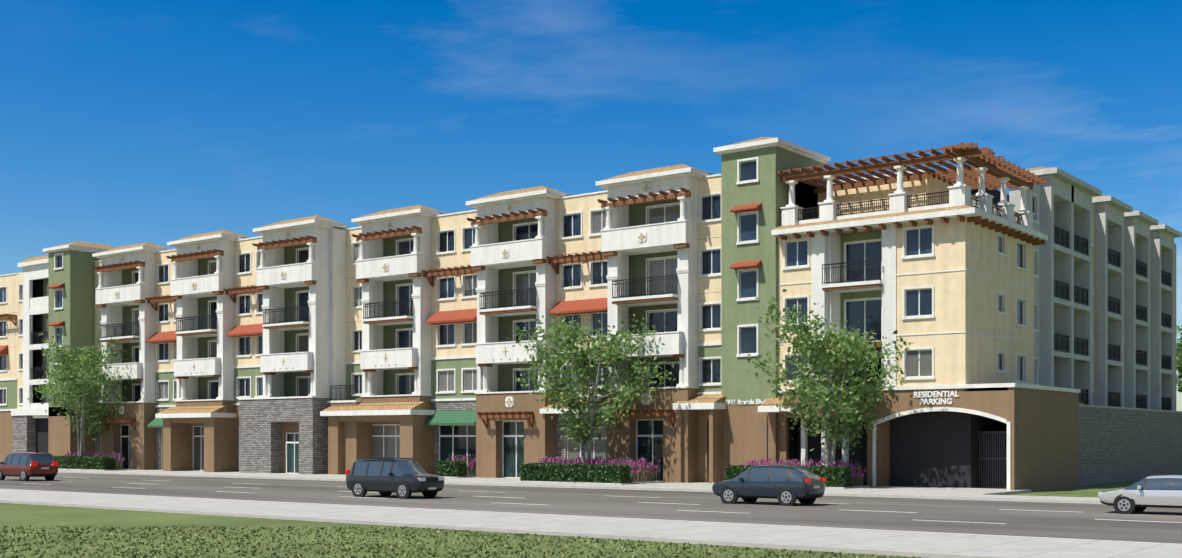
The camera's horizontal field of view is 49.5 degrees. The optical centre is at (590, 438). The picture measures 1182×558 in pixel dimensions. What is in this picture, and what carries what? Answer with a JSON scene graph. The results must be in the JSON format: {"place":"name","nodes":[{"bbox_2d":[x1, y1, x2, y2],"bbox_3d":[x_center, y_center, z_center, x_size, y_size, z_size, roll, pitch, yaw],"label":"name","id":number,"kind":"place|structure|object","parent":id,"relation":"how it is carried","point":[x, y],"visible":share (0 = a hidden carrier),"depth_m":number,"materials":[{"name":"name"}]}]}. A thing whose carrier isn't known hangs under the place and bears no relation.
{"place":"outdoors","nodes":[
{"label":"outdoors","id":0,"kind":"place"},
{"bbox_2d":[0,146,880,415],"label":"green wall","id":1,"kind":"structure","parent":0,"point":[76,274],"depth_m":70.60,"materials":[{"name":"green paint"}]},
{"bbox_2d":[0,161,1033,487],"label":"windows","id":2,"kind":"structure","parent":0,"point":[918,243],"depth_m":70.16,"materials":[{"name":"black glass"}]},
{"bbox_2d":[0,203,761,354],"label":"terracotta awnings","id":3,"kind":"object","parent":2,"relation":"attached to","point":[596,305],"visible":0.83,"depth_m":82.28,"materials":[{"name":"orange tile"}]},
{"bbox_2d":[115,184,649,411],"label":"building medallions","id":4,"kind":"object","parent":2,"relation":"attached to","point":[386,266],"visible":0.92,"depth_m":79.27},
{"bbox_2d":[0,172,1033,408],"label":"wall","id":5,"kind":"structure","parent":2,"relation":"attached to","point":[964,300],"depth_m":68.99,"materials":[{"name":"beige paint"}]},
{"bbox_2d":[0,160,1034,477],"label":"building window frames","id":6,"kind":"structure","parent":2,"relation":"attached to","point":[452,436],"depth_m":80.44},
{"bbox_2d":[0,142,1046,429],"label":"timber trellis","id":7,"kind":"object","parent":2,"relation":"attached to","point":[988,158],"visible":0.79,"depth_m":71.43,"materials":[{"name":"brown wood"}]},
{"bbox_2d":[20,137,1159,413],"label":"building roof tiles","id":8,"kind":"object","parent":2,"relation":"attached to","point":[422,405],"visible":0.27,"depth_m":83.80,"materials":[{"name":"beige paint"}]},
{"bbox_2d":[32,191,1170,409],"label":"iron railings","id":9,"kind":"object","parent":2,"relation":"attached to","point":[1165,322],"visible":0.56,"depth_m":79.23,"materials":[{"name":"black metal"}]},
{"bbox_2d":[0,473,1139,557],"bbox_3d":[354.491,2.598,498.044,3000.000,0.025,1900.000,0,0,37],"label":"ground grass","id":10,"kind":"structure","parent":0,"point":[25,515],"depth_m":32.37,"materials":[{"name":"green plant"}]},
{"bbox_2d":[0,473,1181,543],"bbox_3d":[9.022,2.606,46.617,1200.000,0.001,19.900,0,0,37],"label":"road asphalt","id":11,"kind":"structure","parent":0,"point":[1077,521],"depth_m":48.87,"materials":[{"name":"grey asphalt"}]},
{"bbox_2d":[0,452,57,480],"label":"red suv","id":12,"kind":"object","parent":11,"relation":"on","point":[24,466],"visible":0.96,"depth_m":77.85,"materials":[{"name":"red paint"}]},
{"bbox_2d":[346,458,443,498],"bbox_3d":[-8.665,1.768,56.564,4.628,1.782,2.079,0,0,37],"label":"suv","id":13,"kind":"object","parent":11,"relation":"on","point":[404,478],"visible":0.98,"depth_m":55.85,"materials":[{"name":"grey paint"}]},
{"bbox_2d":[11,469,1177,543],"bbox_3d":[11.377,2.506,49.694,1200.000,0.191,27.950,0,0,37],"label":"pavement kerbs","id":14,"kind":"structure","parent":11,"relation":"on","point":[834,494],"depth_m":62.49,"materials":[{"name":"grey concrete"}]},
{"bbox_2d":[22,477,1181,523],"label":"road markings","id":15,"kind":"object","parent":11,"relation":"on","point":[671,503],"visible":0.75,"depth_m":50.27,"materials":[{"name":"white paint"}]},
{"bbox_2d":[711,465,825,505],"bbox_3d":[6.997,1.849,50.748,4.325,1.611,2.055,0,0,37],"label":"crossover car","id":16,"kind":"object","parent":11,"relation":"on","point":[787,485],"visible":0.98,"depth_m":49.83,"materials":[{"name":"blue paint"}]},
{"bbox_2d":[1098,475,1181,513],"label":"sedan car","id":17,"kind":"object","parent":11,"relation":"on","point":[1159,491],"visible":0.98,"depth_m":43.68,"materials":[{"name":"white paint"}]},
{"bbox_2d":[0,404,1181,557],"bbox_3d":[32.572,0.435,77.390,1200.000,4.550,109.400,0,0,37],"label":"concrete pavement","id":18,"kind":"structure","parent":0,"point":[764,536],"depth_m":37.11,"materials":[{"name":"grey concrete"}]},
{"bbox_2d":[27,329,133,455],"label":"tree","id":19,"kind":"object","parent":18,"relation":"on","point":[75,368],"depth_m":100.90,"materials":[{"name":"green plant"}]},
{"bbox_2d":[53,455,115,469],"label":"hedge","id":20,"kind":"object","parent":18,"relation":"on","point":[90,462],"visible":0.92,"depth_m":99.34,"materials":[{"name":"green plant"}]},
{"bbox_2d":[64,451,124,468],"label":"flowers","id":21,"kind":"object","parent":18,"relation":"on","point":[112,455],"visible":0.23,"depth_m":99.97,"materials":[{"name":"purple plant"}]},
{"bbox_2d":[435,460,467,477],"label":"hedge","id":22,"kind":"object","parent":18,"relation":"on","point":[452,468],"visible":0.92,"depth_m":80.60,"materials":[{"name":"green plant"}]},
{"bbox_2d":[447,454,475,475],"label":"flowers","id":23,"kind":"object","parent":18,"relation":"on","point":[468,467],"visible":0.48,"depth_m":81.60,"materials":[{"name":"purple plant"}]},
{"bbox_2d":[0,387,1083,490],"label":"ground floor wall","id":24,"kind":"structure","parent":18,"relation":"on","point":[709,445],"depth_m":72.37,"materials":[{"name":"brown paint"}]},
{"bbox_2d":[36,418,47,452],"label":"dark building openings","id":25,"kind":"object","parent":24,"relation":"in","point":[41,435],"visible":0.05,"depth_m":111.89,"materials":[{"name":"black glass"}]},
{"bbox_2d":[89,410,475,427],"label":"green building awnings","id":26,"kind":"object","parent":24,"relation":"attached to","point":[467,417],"visible":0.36,"depth_m":83.06,"materials":[{"name":"green fabric"}]},
{"bbox_2d":[12,397,606,474],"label":"stone cladding","id":27,"kind":"structure","parent":24,"relation":"attached to","point":[260,440],"depth_m":90.50,"materials":[{"name":"grey stone"}]},
{"bbox_2d":[122,420,662,480],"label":"storefront window","id":28,"kind":"structure","parent":24,"relation":"in","point":[644,443],"depth_m":82.86,"materials":[{"name":"black glass"}]},
{"bbox_2d":[0,138,1093,489],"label":"building trim","id":29,"kind":"structure","parent":18,"relation":"on","point":[324,356],"depth_m":81.97,"materials":[{"name":"white paint"}]},
{"bbox_2d":[122,199,679,401],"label":"balconies","id":30,"kind":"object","parent":29,"relation":"on","point":[637,263],"visible":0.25,"depth_m":87.90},
{"bbox_2d":[725,399,765,404],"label":"address sign","id":31,"kind":"object","parent":29,"relation":"attached to","point":[740,401],"visible":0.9,"depth_m":69.92,"materials":[{"name":"white metal"}]},
{"bbox_2d":[914,391,958,404],"bbox_3d":[17.130,-2.006,63.607,2.331,0.664,0.040,0,0,37],"label":"sign","id":32,"kind":"object","parent":29,"relation":"attached to","point":[933,393],"visible":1,"depth_m":63.64,"materials":[{"name":"white metal"}]},
{"bbox_2d":[978,431,1006,488],"bbox_3d":[18.857,1.125,65.598,6.802,2.930,0.060,0,0,37],"label":"metal gate","id":33,"kind":"object","parent":29,"relation":"attached to","point":[993,458],"visible":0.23,"depth_m":64.52,"materials":[{"name":"grey metal"}]},
{"bbox_2d":[1009,167,1181,410],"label":"white wing","id":34,"kind":"object","parent":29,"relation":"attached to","point":[1066,201],"visible":0.6,"depth_m":81.02,"materials":[{"name":"white paint"}]},
{"bbox_2d":[1092,205,1175,410],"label":"column","id":35,"kind":"structure","parent":34,"relation":"attached to","point":[1094,304],"depth_m":86.48,"materials":[{"name":"white paint"}]},
{"bbox_2d":[519,462,631,484],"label":"hedge","id":36,"kind":"object","parent":18,"relation":"on","point":[586,472],"visible":0.94,"depth_m":70.32,"materials":[{"name":"green plant"}]},
{"bbox_2d":[505,308,674,463],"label":"tree","id":37,"kind":"object","parent":18,"relation":"on","point":[578,431],"depth_m":71.89,"materials":[{"name":"green plant"}]},
{"bbox_2d":[534,456,660,481],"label":"flowers","id":38,"kind":"object","parent":18,"relation":"on","point":[641,467],"visible":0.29,"depth_m":71.34,"materials":[{"name":"purple plant"}]},
{"bbox_2d":[723,464,852,488],"bbox_3d":[9.983,2.020,65.372,7.024,1.342,1.209,0,0,37],"label":"hedge","id":39,"kind":"object","parent":18,"relation":"on","point":[838,476],"visible":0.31,"depth_m":63.54,"materials":[{"name":"green plant"}]},
{"bbox_2d":[737,458,865,485],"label":"flowers","id":40,"kind":"object","parent":18,"relation":"on","point":[810,463],"visible":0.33,"depth_m":65.40,"materials":[{"name":"purple plant"}]},
{"bbox_2d":[744,289,919,466],"bbox_3d":[12.415,-2.348,64.322,8.388,9.936,7.746,0,0,37],"label":"tree","id":41,"kind":"object","parent":18,"relation":"on","point":[853,346],"depth_m":63.98,"materials":[{"name":"green plant"}]},
{"bbox_2d":[1079,406,1181,485],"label":"boundary wall","id":42,"kind":"structure","parent":18,"relation":"on","point":[1116,445],"depth_m":76.83,"materials":[{"name":"grey brick"}]},
{"bbox_2d":[1176,323,1181,391],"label":"tree","id":43,"kind":"object","parent":18,"relation":"on","point":[1179,357],"depth_m":112.01,"materials":[{"name":"green plant"}]},
{"bbox_2d":[0,0,1181,410],"label":"sky","id":44,"kind":"structure","parent":0,"point":[123,122],"materials":[{"name":"blue"}]},
{"bbox_2d":[831,227,880,417],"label":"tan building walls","id":45,"kind":"structure","parent":0,"point":[862,230],"depth_m":67.53,"materials":[{"name":"beige paint"}]}
]}

